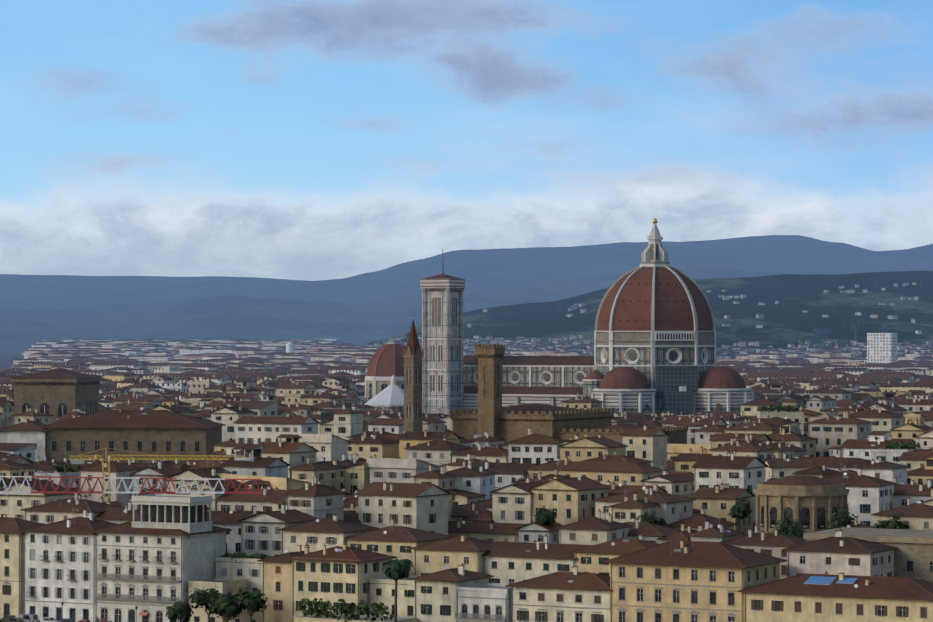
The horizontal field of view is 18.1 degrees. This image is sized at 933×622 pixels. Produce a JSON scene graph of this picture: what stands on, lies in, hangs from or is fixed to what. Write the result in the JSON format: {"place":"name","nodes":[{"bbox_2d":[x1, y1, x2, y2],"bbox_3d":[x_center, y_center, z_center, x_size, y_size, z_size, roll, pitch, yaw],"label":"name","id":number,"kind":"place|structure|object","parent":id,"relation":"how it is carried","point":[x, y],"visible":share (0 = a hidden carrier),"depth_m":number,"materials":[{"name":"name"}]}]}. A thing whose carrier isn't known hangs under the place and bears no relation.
{"place":"outdoors","nodes":[
{"label":"outdoors","id":0,"kind":"place"},
{"bbox_2d":[0,353,21,371],"bbox_3d":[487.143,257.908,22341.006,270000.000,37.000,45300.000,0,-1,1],"label":"ground","id":1,"kind":"structure","parent":0,"point":[6,360],"depth_m":5275.69,"materials":[{"name":"blue"}]},
{"bbox_2d":[0,418,47,460],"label":"building","id":2,"kind":"structure","parent":1,"relation":"on","point":[26,431],"depth_m":1002.14,"materials":[{"name":"white paint"}]},
{"bbox_2d":[11,369,101,422],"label":"church","id":3,"kind":"structure","parent":1,"relation":"on","point":[57,398],"depth_m":1152.48,"materials":[{"name":"stone"}]},
{"bbox_2d":[0,463,261,493],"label":"lattice crane jib","id":4,"kind":"object","parent":1,"relation":"on","point":[126,491],"visible":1,"depth_m":348.37,"materials":[{"name":"paint"}]},
{"bbox_2d":[41,408,225,462],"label":"palace","id":5,"kind":"structure","parent":1,"relation":"on","point":[155,432],"depth_m":1001.16,"materials":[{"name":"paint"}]},
{"bbox_2d":[69,448,264,500],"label":"tower crane","id":6,"kind":"object","parent":1,"relation":"on","point":[77,461],"visible":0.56,"depth_m":784.23,"materials":[{"name":"paint"}]},
{"bbox_2d":[165,551,276,621],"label":"garden trees","id":7,"kind":"object","parent":1,"relation":"on","point":[215,602],"visible":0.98,"depth_m":631.67,"materials":[{"name":"green plant"}]},
{"bbox_2d":[286,342,293,352],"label":"storage tank","id":8,"kind":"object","parent":1,"relation":"on","point":[289,347],"depth_m":3999.50,"materials":[{"name":"white metal"}]},
{"bbox_2d":[293,613,416,621],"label":"wall","id":9,"kind":"structure","parent":1,"relation":"on","point":[307,618],"depth_m":615.31,"materials":[{"name":"paint"}]},
{"bbox_2d":[295,598,393,621],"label":"terrace hedge","id":10,"kind":"object","parent":9,"relation":"on","point":[316,611],"visible":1,"depth_m":613.51,"materials":[{"name":"green plant"}]},
{"bbox_2d":[364,374,403,410],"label":"baptistery","id":11,"kind":"structure","parent":1,"relation":"on","point":[391,396],"depth_m":1415.38,"materials":[{"name":"white stone"}]},
{"bbox_2d":[381,559,413,621],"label":"pine tree","id":12,"kind":"object","parent":1,"relation":"on","point":[396,570],"visible":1,"depth_m":606.20,"materials":[{"name":"green plant"}]},
{"bbox_2d":[403,318,423,431],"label":"church spire","id":13,"kind":"structure","parent":1,"relation":"on","point":[413,355],"depth_m":985.65,"materials":[{"name":"stone"}]},
{"bbox_2d":[420,252,464,414],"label":"bell tower","id":14,"kind":"structure","parent":1,"relation":"on","point":[442,339],"depth_m":1362.40,"materials":[{"name":"stone"}]},
{"bbox_2d":[20,490,897,583],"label":"houses","id":15,"kind":"structure","parent":1,"relation":"on","point":[273,533],"depth_m":635.43,"materials":[{"name":"paint"}]},
{"bbox_2d":[0,424,932,578],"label":"city","id":16,"kind":"object","parent":1,"relation":"on","point":[593,490],"visible":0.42,"depth_m":723.40,"materials":[{"name":"paint"}]},
{"bbox_2d":[0,494,932,621],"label":"riverfront buildings","id":17,"kind":"structure","parent":1,"relation":"on","point":[157,557],"depth_m":624.92,"materials":[{"name":"paint"}]},
{"bbox_2d":[0,380,932,470],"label":"city","id":18,"kind":"object","parent":1,"relation":"on","point":[831,421],"visible":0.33,"depth_m":1046.75,"materials":[{"name":"paint"}]},
{"bbox_2d":[0,367,932,400],"bbox_3d":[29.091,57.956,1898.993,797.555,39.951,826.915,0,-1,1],"label":"city","id":19,"kind":"object","parent":1,"relation":"on","point":[854,379],"visible":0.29,"depth_m":1784.66,"materials":[{"name":"paint"}]},
{"bbox_2d":[0,353,932,375],"bbox_3d":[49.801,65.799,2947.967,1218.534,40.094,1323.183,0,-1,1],"label":"city","id":20,"kind":"object","parent":1,"relation":"on","point":[283,365],"visible":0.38,"depth_m":2884.98,"materials":[{"name":"paint"}]},
{"bbox_2d":[15,282,932,359],"bbox_3d":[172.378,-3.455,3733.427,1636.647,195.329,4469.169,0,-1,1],"label":"town trees","id":21,"kind":"object","parent":1,"relation":"on","point":[815,340],"visible":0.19,"depth_m":4254.85,"materials":[{"name":"green plant"}]},
{"bbox_2d":[22,338,932,360],"bbox_3d":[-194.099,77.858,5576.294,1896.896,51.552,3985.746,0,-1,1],"label":"city","id":22,"kind":"object","parent":1,"relation":"on","point":[147,349],"visible":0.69,"depth_m":4390.65,"materials":[{"name":"paint"}]},
{"bbox_2d":[52,404,920,472],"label":"roof gardens","id":23,"kind":"object","parent":1,"relation":"on","point":[73,468],"visible":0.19,"depth_m":888.02,"materials":[{"name":"green plant"}]},
{"bbox_2d":[134,475,908,537],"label":"trees","id":24,"kind":"object","parent":1,"relation":"on","point":[740,510],"visible":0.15,"depth_m":656.40,"materials":[{"name":"green plant"}]},
{"bbox_2d":[450,344,687,443],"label":"fortified palace","id":25,"kind":"structure","parent":1,"relation":"on","point":[491,417],"depth_m":985.64,"materials":[{"name":"stone"}]},
{"bbox_2d":[421,216,753,414],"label":"cathedral","id":26,"kind":"structure","parent":1,"relation":"on","point":[655,341],"depth_m":1326.73,"materials":[{"name":"tile"}]},
{"bbox_2d":[753,475,848,532],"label":"rotunda","id":27,"kind":"structure","parent":1,"relation":"on","point":[811,503],"depth_m":677.12,"materials":[{"name":"stone"}]},
{"bbox_2d":[803,527,932,582],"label":"library wing","id":28,"kind":"structure","parent":1,"relation":"on","point":[913,555],"depth_m":604.29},
{"bbox_2d":[867,333,896,363],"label":"white tower block","id":29,"kind":"structure","parent":1,"relation":"on","point":[881,347],"depth_m":2980.73,"materials":[{"name":"white concrete"}]},
{"bbox_2d":[0,274,305,298],"bbox_3d":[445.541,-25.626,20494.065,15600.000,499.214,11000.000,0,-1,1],"label":"distant mountain","id":30,"kind":"structure","parent":0,"point":[14,285],"depth_m":20330.40,"materials":[{"name":"blue"}]},
{"bbox_2d":[365,340,405,398],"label":"domed chapel","id":31,"kind":"structure","parent":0,"point":[386,363],"depth_m":1588.04,"materials":[{"name":"paint"}]},
{"bbox_2d":[0,235,932,352],"bbox_3d":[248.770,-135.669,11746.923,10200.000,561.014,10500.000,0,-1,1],"label":"hill range","id":32,"kind":"structure","parent":0,"point":[369,307],"depth_m":10811.27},
{"bbox_2d":[0,0,932,280],"label":"sky","id":33,"kind":"structure","parent":0,"point":[308,140],"materials":[{"name":"blue"}]},
{"bbox_2d":[361,271,932,354],"bbox_3d":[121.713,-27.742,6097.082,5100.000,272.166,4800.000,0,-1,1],"label":"hill","id":34,"kind":"structure","parent":0,"point":[797,293],"depth_m":5482.27,"materials":[{"name":"green plant"}]},
{"bbox_2d":[362,282,932,357],"bbox_3d":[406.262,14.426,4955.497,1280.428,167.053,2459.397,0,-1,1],"label":"hillside houses","id":35,"kind":"structure","parent":34,"relation":"on","point":[534,344],"depth_m":4479.79,"materials":[{"name":"tile"}]},
{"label":"lungarno street","id":36,"kind":"structure","parent":0,"visible":0},
{"bbox_2d":[2,615,14,620],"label":"car","id":37,"kind":"object","parent":36,"relation":"on","point":[6,617],"visible":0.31,"depth_m":660.95,"materials":[{"name":"grey metal"}]},
{"bbox_2d":[4,617,23,621],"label":"car","id":38,"kind":"object","parent":36,"relation":"on","point":[15,619],"visible":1,"depth_m":655.55,"materials":[{"name":"black metal"}]},
{"bbox_2d":[19,614,39,621],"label":"van","id":39,"kind":"object","parent":36,"relation":"on","point":[29,617],"visible":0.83,"depth_m":658.21,"materials":[{"name":"white metal"}]},
{"bbox_2d":[40,617,57,621],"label":"car","id":40,"kind":"object","parent":36,"relation":"on","point":[48,619],"visible":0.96,"depth_m":655.94,"materials":[{"name":"white metal"}]},
{"bbox_2d":[58,618,72,621],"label":"car","id":41,"kind":"object","parent":36,"relation":"on","point":[66,620],"visible":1,"depth_m":653.58,"materials":[{"name":"grey metal"}]},
{"bbox_2d":[62,602,212,621],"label":"street lamps","id":42,"kind":"object","parent":36,"relation":"on","point":[135,608],"visible":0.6,"depth_m":646.15,"materials":[{"name":"grey metal"}]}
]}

